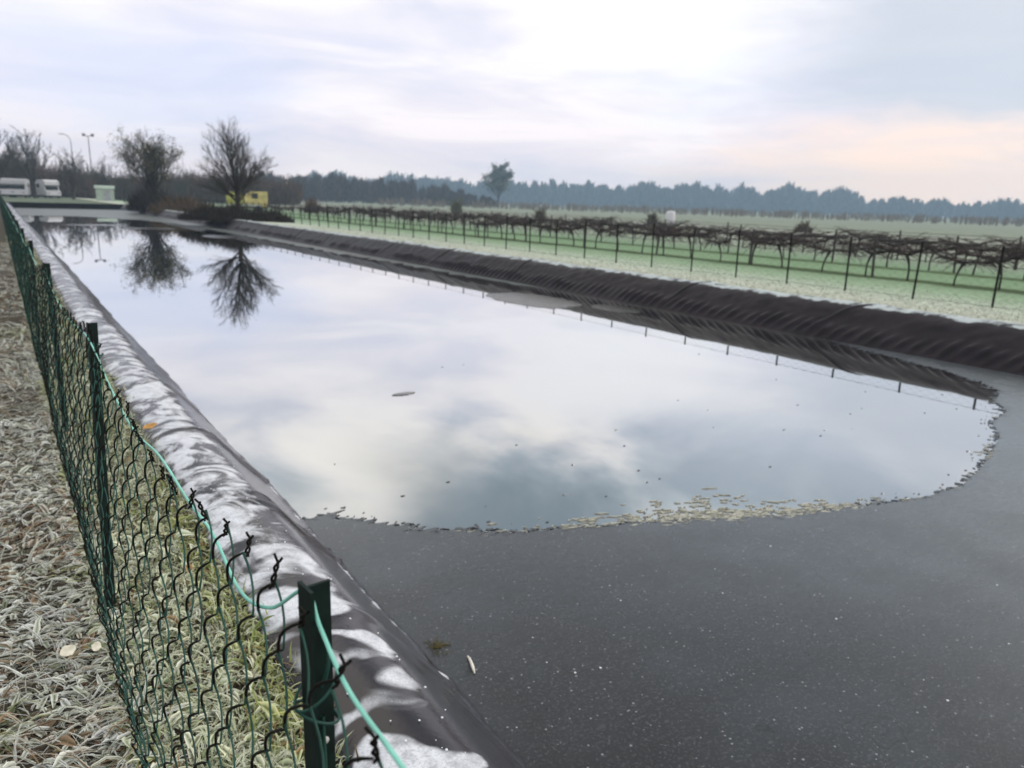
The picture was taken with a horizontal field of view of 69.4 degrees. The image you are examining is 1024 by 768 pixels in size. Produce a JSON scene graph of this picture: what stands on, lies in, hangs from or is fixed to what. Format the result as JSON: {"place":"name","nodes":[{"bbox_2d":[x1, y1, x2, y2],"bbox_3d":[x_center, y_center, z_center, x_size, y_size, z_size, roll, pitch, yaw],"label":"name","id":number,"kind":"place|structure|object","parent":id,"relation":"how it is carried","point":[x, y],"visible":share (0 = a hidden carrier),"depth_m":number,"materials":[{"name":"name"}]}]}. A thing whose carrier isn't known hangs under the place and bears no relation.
{"place":"outdoors","nodes":[
{"label":"outdoors","id":0,"kind":"place"},
{"bbox_2d":[0,241,216,767],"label":"frosted grass","id":1,"kind":"structure","parent":0,"point":[16,732],"depth_m":2.73,"materials":[{"name":"plant"}]},
{"bbox_2d":[60,645,75,656],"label":"dead leaf","id":2,"kind":"object","parent":1,"relation":"on","point":[67,650],"visible":1,"depth_m":2.47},
{"bbox_2d":[91,641,101,650],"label":"dead leaf","id":3,"kind":"object","parent":1,"relation":"on","point":[96,646],"visible":1,"depth_m":2.50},
{"bbox_2d":[0,196,1023,767],"bbox_3d":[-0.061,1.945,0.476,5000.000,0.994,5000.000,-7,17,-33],"label":"ground","id":4,"kind":"structure","parent":0,"point":[766,262],"depth_m":21.03,"materials":[{"name":"plant"}]},
{"bbox_2d":[0,178,14,196],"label":"camper van","id":5,"kind":"object","parent":4,"relation":"on","point":[5,185],"visible":0.79,"depth_m":118.82,"materials":[{"name":"white paint"}]},
{"bbox_2d":[0,129,23,194],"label":"bare tree","id":6,"kind":"object","parent":4,"relation":"on","point":[4,160],"visible":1,"depth_m":107.66,"materials":[{"name":"plant"}]},
{"bbox_2d":[0,147,35,196],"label":"bare tree","id":7,"kind":"object","parent":4,"relation":"on","point":[14,175],"visible":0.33,"depth_m":120.57,"materials":[{"name":"plant"}]},
{"bbox_2d":[10,178,30,197],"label":"camper van","id":8,"kind":"object","parent":4,"relation":"on","point":[20,186],"visible":0.89,"depth_m":119.81,"materials":[{"name":"white paint"}]},
{"bbox_2d":[1,126,55,197],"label":"bare tree","id":9,"kind":"object","parent":4,"relation":"on","point":[29,158],"visible":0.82,"depth_m":117.57,"materials":[{"name":"plant"}]},
{"bbox_2d":[35,179,60,197],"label":"camper van","id":10,"kind":"object","parent":4,"relation":"on","point":[45,188],"visible":0.91,"depth_m":124.01,"materials":[{"name":"white paint"}]},
{"bbox_2d":[46,147,92,198],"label":"bare tree","id":11,"kind":"object","parent":4,"relation":"on","point":[71,171],"visible":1,"depth_m":116.60,"materials":[{"name":"plant"}]},
{"bbox_2d":[82,133,93,171],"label":"floodlight mast","id":12,"kind":"object","parent":4,"relation":"on","point":[83,134],"visible":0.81,"depth_m":163.22,"materials":[{"name":"metal"}]},
{"bbox_2d":[86,159,116,184],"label":"bare tree","id":13,"kind":"object","parent":4,"relation":"on","point":[97,175],"visible":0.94,"depth_m":127.10,"materials":[{"name":"plant"}]},
{"bbox_2d":[94,185,114,200],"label":"garden shed","id":14,"kind":"structure","parent":4,"relation":"on","point":[105,193],"depth_m":114.57,"materials":[{"name":"metal"}]},
{"bbox_2d":[104,190,110,200],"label":"door","id":15,"kind":"structure","parent":14,"relation":"in","point":[106,192],"depth_m":114.69,"materials":[{"name":"metal"}]},
{"bbox_2d":[109,169,135,201],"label":"bare tree","id":16,"kind":"object","parent":4,"relation":"on","point":[123,183],"visible":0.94,"depth_m":120.45,"materials":[{"name":"plant"}]},
{"bbox_2d":[98,122,186,194],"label":"tree","id":17,"kind":"object","parent":4,"relation":"on","point":[149,169],"visible":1,"depth_m":68.82,"materials":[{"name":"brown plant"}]},
{"bbox_2d":[124,180,174,211],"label":"bramble bush","id":18,"kind":"object","parent":4,"relation":"on","point":[142,200],"visible":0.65,"depth_m":68.17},
{"bbox_2d":[0,156,307,204],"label":"thicket","id":19,"kind":"object","parent":4,"relation":"on","point":[288,193],"visible":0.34,"depth_m":148.87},
{"bbox_2d":[171,174,190,196],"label":"bare tree","id":20,"kind":"object","parent":4,"relation":"on","point":[184,187],"visible":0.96,"depth_m":132.82,"materials":[{"name":"plant"}]},
{"bbox_2d":[5,235,358,767],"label":"frosted turf","id":21,"kind":"structure","parent":4,"relation":"on","point":[260,707],"depth_m":2.62,"materials":[{"name":"plant"}]},
{"bbox_2d":[146,192,218,213],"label":"bramble bush","id":22,"kind":"object","parent":4,"relation":"on","point":[181,205],"visible":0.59,"depth_m":62.97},
{"bbox_2d":[176,202,222,220],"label":"bramble bush","id":23,"kind":"object","parent":4,"relation":"on","point":[198,215],"visible":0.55,"depth_m":46.02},
{"bbox_2d":[0,195,405,767],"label":"chain link fence","id":24,"kind":"object","parent":4,"relation":"on","point":[318,686],"visible":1,"depth_m":1.62,"materials":[{"name":"metal"}]},
{"bbox_2d":[189,114,278,206],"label":"bare tree","id":25,"kind":"object","parent":4,"relation":"on","point":[245,181],"visible":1,"depth_m":45.70,"materials":[{"name":"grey plant"}]},
{"bbox_2d":[205,195,266,222],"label":"bramble bush","id":26,"kind":"object","parent":4,"relation":"on","point":[229,214],"visible":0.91,"depth_m":44.35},
{"bbox_2d":[226,191,267,211],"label":"trailer","id":27,"kind":"object","parent":4,"relation":"on","point":[261,198],"visible":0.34,"depth_m":72.85,"materials":[{"name":"yellow paint"}]},
{"bbox_2d":[253,205,295,222],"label":"bramble bush","id":28,"kind":"object","parent":4,"relation":"on","point":[273,216],"visible":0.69,"depth_m":45.98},
{"bbox_2d":[303,194,320,212],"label":"shrub","id":29,"kind":"object","parent":4,"relation":"on","point":[314,204],"visible":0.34,"depth_m":86.19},
{"bbox_2d":[206,169,496,206],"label":"wood","id":30,"kind":"object","parent":4,"relation":"on","point":[335,188],"visible":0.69,"depth_m":296.89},
{"bbox_2d":[447,197,463,212],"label":"shrub","id":31,"kind":"object","parent":4,"relation":"on","point":[456,206],"visible":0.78,"depth_m":116.11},
{"bbox_2d":[480,161,514,205],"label":"tree","id":32,"kind":"object","parent":4,"relation":"on","point":[501,176],"visible":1,"depth_m":316.85,"materials":[{"name":"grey plant"}]},
{"bbox_2d":[5,202,1023,767],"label":"pond liner","id":33,"kind":"object","parent":4,"relation":"on","point":[395,698],"visible":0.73,"depth_m":4.83,"materials":[{"name":"plastic"}]},
{"bbox_2d":[143,423,156,428],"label":"dead leaf","id":34,"kind":"object","parent":33,"relation":"on","point":[149,425],"visible":1,"depth_m":4.75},
{"bbox_2d":[209,466,465,765],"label":"ice grains","id":35,"kind":"object","parent":33,"relation":"on","point":[405,740],"visible":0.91,"depth_m":2.69},
{"bbox_2d":[530,206,547,219],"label":"shrub","id":36,"kind":"object","parent":4,"relation":"on","point":[538,212],"visible":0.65,"depth_m":82.58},
{"bbox_2d":[176,198,1022,311],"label":"chain link fence","id":37,"kind":"object","parent":4,"relation":"on","point":[916,273],"visible":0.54,"depth_m":19.62,"materials":[{"name":"metal"}]},
{"bbox_2d":[266,202,1023,276],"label":"vine trellis","id":38,"kind":"object","parent":4,"relation":"on","point":[873,259],"visible":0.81,"depth_m":27.42,"materials":[{"name":"metal"}]},
{"bbox_2d":[402,211,425,230],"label":"grape vine","id":39,"kind":"object","parent":38,"relation":"attached to","point":[416,217],"visible":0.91,"depth_m":47.44,"materials":[{"name":"plant"}]},
{"bbox_2d":[418,212,443,230],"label":"grape vine","id":40,"kind":"object","parent":38,"relation":"attached to","point":[433,219],"visible":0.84,"depth_m":46.28,"materials":[{"name":"plant"}]},
{"bbox_2d":[439,215,457,233],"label":"grape vine","id":41,"kind":"object","parent":38,"relation":"attached to","point":[454,219],"visible":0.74,"depth_m":44.03,"materials":[{"name":"plant"}]},
{"bbox_2d":[471,218,498,237],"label":"grape vine","id":42,"kind":"object","parent":38,"relation":"attached to","point":[486,224],"visible":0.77,"depth_m":40.89,"materials":[{"name":"plant"}]},
{"bbox_2d":[485,214,513,238],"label":"grape vine","id":43,"kind":"object","parent":38,"relation":"attached to","point":[491,219],"visible":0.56,"depth_m":39.75,"materials":[{"name":"plant"}]},
{"bbox_2d":[488,216,527,239],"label":"grape vine","id":44,"kind":"object","parent":38,"relation":"attached to","point":[511,224],"visible":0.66,"depth_m":38.78,"materials":[{"name":"plant"}]},
{"bbox_2d":[503,216,546,241],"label":"grape vine","id":45,"kind":"object","parent":38,"relation":"attached to","point":[520,223],"visible":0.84,"depth_m":37.68,"materials":[{"name":"plant"}]},
{"bbox_2d":[529,219,556,242],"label":"grape vine","id":46,"kind":"object","parent":38,"relation":"attached to","point":[545,226],"visible":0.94,"depth_m":36.73,"materials":[{"name":"plant"}]},
{"bbox_2d":[533,221,573,236],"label":"grape vine","id":47,"kind":"object","parent":38,"relation":"attached to","point":[554,229],"visible":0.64,"depth_m":35.90,"materials":[{"name":"plant"}]},
{"bbox_2d":[546,220,588,245],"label":"grape vine","id":48,"kind":"object","parent":38,"relation":"attached to","point":[560,227],"visible":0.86,"depth_m":34.64,"materials":[{"name":"plant"}]},
{"bbox_2d":[582,221,616,248],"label":"grape vine","id":49,"kind":"object","parent":38,"relation":"attached to","point":[596,229],"visible":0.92,"depth_m":33.45,"materials":[{"name":"plant"}]},
{"bbox_2d":[598,226,635,250],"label":"grape vine","id":50,"kind":"object","parent":38,"relation":"attached to","point":[612,232],"visible":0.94,"depth_m":32.27,"materials":[{"name":"plant"}]},
{"bbox_2d":[619,224,672,252],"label":"grape vine","id":51,"kind":"object","parent":38,"relation":"attached to","point":[639,232],"visible":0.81,"depth_m":31.10,"materials":[{"name":"plant"}]},
{"bbox_2d":[641,223,684,254],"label":"grape vine","id":52,"kind":"object","parent":38,"relation":"attached to","point":[655,232],"visible":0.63,"depth_m":30.15,"materials":[{"name":"plant"}]},
{"bbox_2d":[649,223,728,257],"bbox_3d":[6.776,-5.503,28.890,3.265,1.452,0.636,10,16,32],"label":"grape vine","id":53,"kind":"object","parent":38,"relation":"attached to","point":[668,233],"visible":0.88,"depth_m":28.89,"materials":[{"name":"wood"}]},
{"bbox_2d":[700,233,736,260],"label":"grape vine","id":54,"kind":"object","parent":38,"relation":"attached to","point":[723,241],"visible":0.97,"depth_m":27.72,"materials":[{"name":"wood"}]},
{"bbox_2d":[732,227,786,263],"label":"grape vine","id":55,"kind":"object","parent":38,"relation":"attached to","point":[777,238],"visible":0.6,"depth_m":26.52,"materials":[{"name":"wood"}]},
{"bbox_2d":[737,233,815,267],"bbox_3d":[9.095,-4.622,25.759,2.856,1.360,0.635,14,18,40],"label":"grape vine","id":56,"kind":"object","parent":38,"relation":"attached to","point":[779,244],"visible":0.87,"depth_m":25.70,"materials":[{"name":"plant"}]},
{"bbox_2d":[798,236,871,270],"bbox_3d":[10.459,-4.112,24.045,0.581,1.244,2.613,-8,17,-35],"label":"grape vine","id":57,"kind":"object","parent":38,"relation":"attached to","point":[828,251],"visible":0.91,"depth_m":24.01,"materials":[{"name":"plant"}]},
{"bbox_2d":[838,238,908,275],"bbox_3d":[11.290,-3.867,23.153,0.624,1.238,2.660,-3,15,-21],"label":"grape vine","id":58,"kind":"object","parent":38,"relation":"attached to","point":[878,252],"visible":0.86,"depth_m":23.13,"materials":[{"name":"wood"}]},
{"bbox_2d":[867,240,953,280],"bbox_3d":[11.687,-3.622,22.037,0.672,1.333,2.865,-3,15,-19],"label":"grape vine","id":59,"kind":"object","parent":38,"relation":"attached to","point":[913,252],"visible":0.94,"depth_m":21.94,"materials":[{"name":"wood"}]},
{"bbox_2d":[926,245,1016,285],"bbox_3d":[12.760,-3.196,20.677,0.558,1.195,2.509,-5,16,-27],"label":"grape vine","id":60,"kind":"object","parent":38,"relation":"attached to","point":[952,258],"visible":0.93,"depth_m":20.70,"materials":[{"name":"plant"}]},
{"bbox_2d":[948,245,1023,289],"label":"grape vine","id":61,"kind":"object","parent":38,"relation":"attached to","point":[982,256],"visible":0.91,"depth_m":20.07,"materials":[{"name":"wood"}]},
{"bbox_2d":[1001,243,1023,266],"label":"grape vine","id":62,"kind":"object","parent":38,"relation":"attached to","point":[1014,249],"visible":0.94,"depth_m":19.58,"materials":[{"name":"plant"}]},
{"bbox_2d":[645,211,659,224],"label":"shrub","id":63,"kind":"object","parent":4,"relation":"on","point":[652,217],"visible":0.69,"depth_m":81.32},
{"bbox_2d":[290,169,1023,220],"bbox_3d":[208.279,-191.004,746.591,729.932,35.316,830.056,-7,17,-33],"label":"wood","id":64,"kind":"object","parent":4,"relation":"on","point":[789,197],"visible":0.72,"depth_m":743.16,"materials":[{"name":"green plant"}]},
{"bbox_2d":[310,203,1023,272],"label":"vine trellis","id":65,"kind":"object","parent":4,"relation":"on","point":[834,239],"visible":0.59,"depth_m":31.55,"materials":[{"name":"metal"}]},
{"bbox_2d":[559,219,582,237],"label":"grape vine","id":66,"kind":"object","parent":65,"relation":"attached to","point":[566,224],"visible":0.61,"depth_m":42.88,"materials":[{"name":"plant"}]},
{"bbox_2d":[584,218,615,227],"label":"grape vine","id":67,"kind":"object","parent":65,"relation":"attached to","point":[601,224],"visible":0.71,"depth_m":40.52,"materials":[{"name":"plant"}]},
{"bbox_2d":[599,220,634,232],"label":"grape vine","id":68,"kind":"object","parent":65,"relation":"attached to","point":[619,224],"visible":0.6,"depth_m":39.30,"materials":[{"name":"plant"}]},
{"bbox_2d":[611,218,652,244],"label":"grape vine","id":69,"kind":"object","parent":65,"relation":"attached to","point":[640,226],"visible":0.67,"depth_m":38.52,"materials":[{"name":"plant"}]},
{"bbox_2d":[651,224,697,247],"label":"grape vine","id":70,"kind":"object","parent":65,"relation":"attached to","point":[676,229],"visible":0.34,"depth_m":35.95,"materials":[{"name":"plant"}]},
{"bbox_2d":[680,229,718,249],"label":"grape vine","id":71,"kind":"object","parent":65,"relation":"attached to","point":[687,231],"visible":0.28,"depth_m":34.98,"materials":[{"name":"plant"}]},
{"bbox_2d":[715,225,755,252],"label":"grape vine","id":72,"kind":"object","parent":65,"relation":"attached to","point":[728,232],"visible":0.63,"depth_m":33.54,"materials":[{"name":"plant"}]},
{"bbox_2d":[760,230,807,257],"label":"grape vine","id":73,"kind":"object","parent":65,"relation":"attached to","point":[784,240],"visible":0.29,"depth_m":31.27,"materials":[{"name":"plant"}]},
{"bbox_2d":[786,235,845,260],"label":"grape vine","id":74,"kind":"object","parent":65,"relation":"attached to","point":[817,240],"visible":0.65,"depth_m":30.05,"materials":[{"name":"plant"}]},
{"bbox_2d":[826,236,883,255],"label":"grape vine","id":75,"kind":"object","parent":65,"relation":"attached to","point":[840,242],"visible":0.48,"depth_m":28.93,"materials":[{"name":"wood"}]},
{"bbox_2d":[859,231,930,266],"bbox_3d":[14.260,-4.938,27.653,0.702,1.391,2.990,-5,15,-25],"label":"grape vine","id":76,"kind":"object","parent":65,"relation":"attached to","point":[891,241],"visible":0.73,"depth_m":27.58,"materials":[{"name":"plant"}]},
{"bbox_2d":[903,238,968,270],"bbox_3d":[15.131,-4.536,26.453,0.604,1.197,2.573,-4,15,-22],"label":"grape vine","id":77,"kind":"object","parent":65,"relation":"attached to","point":[946,249],"visible":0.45,"depth_m":26.42,"materials":[{"name":"plant"}]},
{"bbox_2d":[939,237,1023,274],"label":"grape vine","id":78,"kind":"object","parent":65,"relation":"attached to","point":[981,250],"visible":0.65,"depth_m":24.98,"materials":[{"name":"plant"}]},
{"bbox_2d":[353,204,1023,269],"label":"vine trellis","id":79,"kind":"object","parent":4,"relation":"on","point":[805,227],"visible":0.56,"depth_m":37.62,"materials":[{"name":"metal"}]},
{"bbox_2d":[579,215,617,235],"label":"grape vine","id":80,"kind":"object","parent":79,"relation":"attached to","point":[593,220],"visible":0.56,"depth_m":47.83,"materials":[{"name":"plant"}]},
{"bbox_2d":[656,220,688,240],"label":"grape vine","id":81,"kind":"object","parent":79,"relation":"attached to","point":[672,224],"visible":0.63,"depth_m":42.46,"materials":[{"name":"plant"}]},
{"bbox_2d":[699,225,731,245],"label":"grape vine","id":82,"kind":"object","parent":79,"relation":"attached to","point":[724,227],"visible":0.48,"depth_m":40.10,"materials":[{"name":"plant"}]},
{"bbox_2d":[749,224,796,249],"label":"grape vine","id":83,"kind":"object","parent":79,"relation":"attached to","point":[760,230],"visible":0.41,"depth_m":37.48,"materials":[{"name":"plant"}]},
{"bbox_2d":[774,229,819,251],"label":"grape vine","id":84,"kind":"object","parent":79,"relation":"attached to","point":[801,235],"visible":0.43,"depth_m":35.98,"materials":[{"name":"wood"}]},
{"bbox_2d":[800,229,856,254],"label":"grape vine","id":85,"kind":"object","parent":79,"relation":"attached to","point":[821,235],"visible":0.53,"depth_m":34.87,"materials":[{"name":"plant"}]},
{"bbox_2d":[834,226,887,256],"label":"grape vine","id":86,"kind":"object","parent":79,"relation":"attached to","point":[855,233],"visible":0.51,"depth_m":33.65,"materials":[{"name":"plant"}]},
{"bbox_2d":[864,232,932,259],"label":"grape vine","id":87,"kind":"object","parent":79,"relation":"attached to","point":[891,236],"visible":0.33,"depth_m":32.28,"materials":[{"name":"plant"}]},
{"bbox_2d":[900,236,953,262],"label":"grape vine","id":88,"kind":"object","parent":79,"relation":"attached to","point":[939,240],"visible":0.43,"depth_m":30.83,"materials":[{"name":"plant"}]},
{"bbox_2d":[937,235,993,265],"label":"grape vine","id":89,"kind":"object","parent":79,"relation":"attached to","point":[950,244],"visible":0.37,"depth_m":29.92,"materials":[{"name":"plant"}]},
{"bbox_2d":[984,235,1023,269],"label":"grape vine","id":90,"kind":"object","parent":79,"relation":"attached to","point":[1004,242],"visible":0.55,"depth_m":28.72,"materials":[{"name":"plant"}]},
{"bbox_2d":[376,196,1023,226],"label":"scrub","id":91,"kind":"object","parent":4,"relation":"on","point":[920,218],"visible":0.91,"depth_m":247.33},
{"bbox_2d":[793,220,815,232],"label":"shrub","id":92,"kind":"object","parent":4,"relation":"on","point":[803,225],"visible":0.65,"depth_m":68.25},
{"bbox_2d":[0,0,1023,219],"label":"sky","id":93,"kind":"structure","parent":0,"point":[922,99],"materials":[{"name":"white"}]},
{"bbox_2d":[22,216,1004,534],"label":"water","id":94,"kind":"structure","parent":0,"point":[290,368],"depth_m":8.10,"materials":[{"name":"liquid"}]},
{"bbox_2d":[67,224,127,225],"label":"ice plate","id":95,"kind":"object","parent":94,"relation":"on","point":[95,225],"visible":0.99,"depth_m":43.47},
{"bbox_2d":[203,235,235,238],"bbox_3d":[-14.056,-7.099,35.637,1.524,0.005,3.074,-7,17,-33],"label":"ice plate","id":96,"kind":"object","parent":94,"relation":"on","point":[220,236],"visible":1,"depth_m":35.63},
{"bbox_2d":[15,208,541,287],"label":"ice sheet","id":97,"kind":"object","parent":94,"relation":"on","point":[113,214],"visible":0.89,"depth_m":54.13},
{"bbox_2d":[392,392,414,395],"bbox_3d":[-1.149,0.103,7.841,0.269,0.005,0.104,-7,17,-33],"label":"ice plate","id":98,"kind":"object","parent":94,"relation":"on","point":[401,393],"visible":1,"depth_m":7.83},
{"bbox_2d":[485,292,581,308],"bbox_3d":[0.465,-1.804,15.849,1.562,0.005,2.588,-7,17,-33],"label":"ice plate","id":99,"kind":"object","parent":94,"relation":"on","point":[534,300],"visible":1,"depth_m":15.73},
{"bbox_2d":[591,304,640,312],"bbox_3d":[2.094,-1.522,14.903,0.798,0.005,1.287,-7,17,-33],"label":"ice plate","id":100,"kind":"object","parent":94,"relation":"on","point":[613,308],"visible":1,"depth_m":14.87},
{"bbox_2d":[302,341,1013,534],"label":"ice shards","id":101,"kind":"object","parent":94,"relation":"on","point":[691,518],"visible":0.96,"depth_m":5.28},
{"bbox_2d":[304,339,1023,767],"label":"ice sheet","id":102,"kind":"object","parent":94,"relation":"on","point":[888,635],"visible":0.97,"depth_m":3.64,"materials":[{"name":"ice"}]},
{"bbox_2d":[423,635,450,656],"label":"weed clump","id":103,"kind":"object","parent":102,"relation":"on","point":[438,644],"visible":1,"depth_m":3.41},
{"bbox_2d":[467,655,474,672],"bbox_3d":[-0.181,1.238,3.275,0.015,0.024,0.127,-3,14,-18],"label":"stick","id":104,"kind":"object","parent":102,"relation":"on","point":[471,663],"visible":1,"depth_m":3.26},
{"bbox_2d":[324,364,1003,529],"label":"ice scraps","id":105,"kind":"object","parent":94,"relation":"on","point":[697,509],"visible":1,"depth_m":5.39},
{"bbox_2d":[458,400,1000,535],"bbox_3d":[2.936,0.666,6.061,7.102,0.007,1.286,-7,17,-33],"label":"ice foam","id":106,"kind":"object","parent":94,"relation":"on","point":[738,514],"visible":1,"depth_m":5.02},
{"bbox_2d":[287,225,1023,323],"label":"bank grass","id":107,"kind":"structure","parent":0,"point":[768,284],"depth_m":17.36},
{"bbox_2d":[666,210,675,228],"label":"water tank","id":108,"kind":"object","parent":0,"point":[670,215],"visible":0.73,"depth_m":66.53,"materials":[{"name":"white paint"}]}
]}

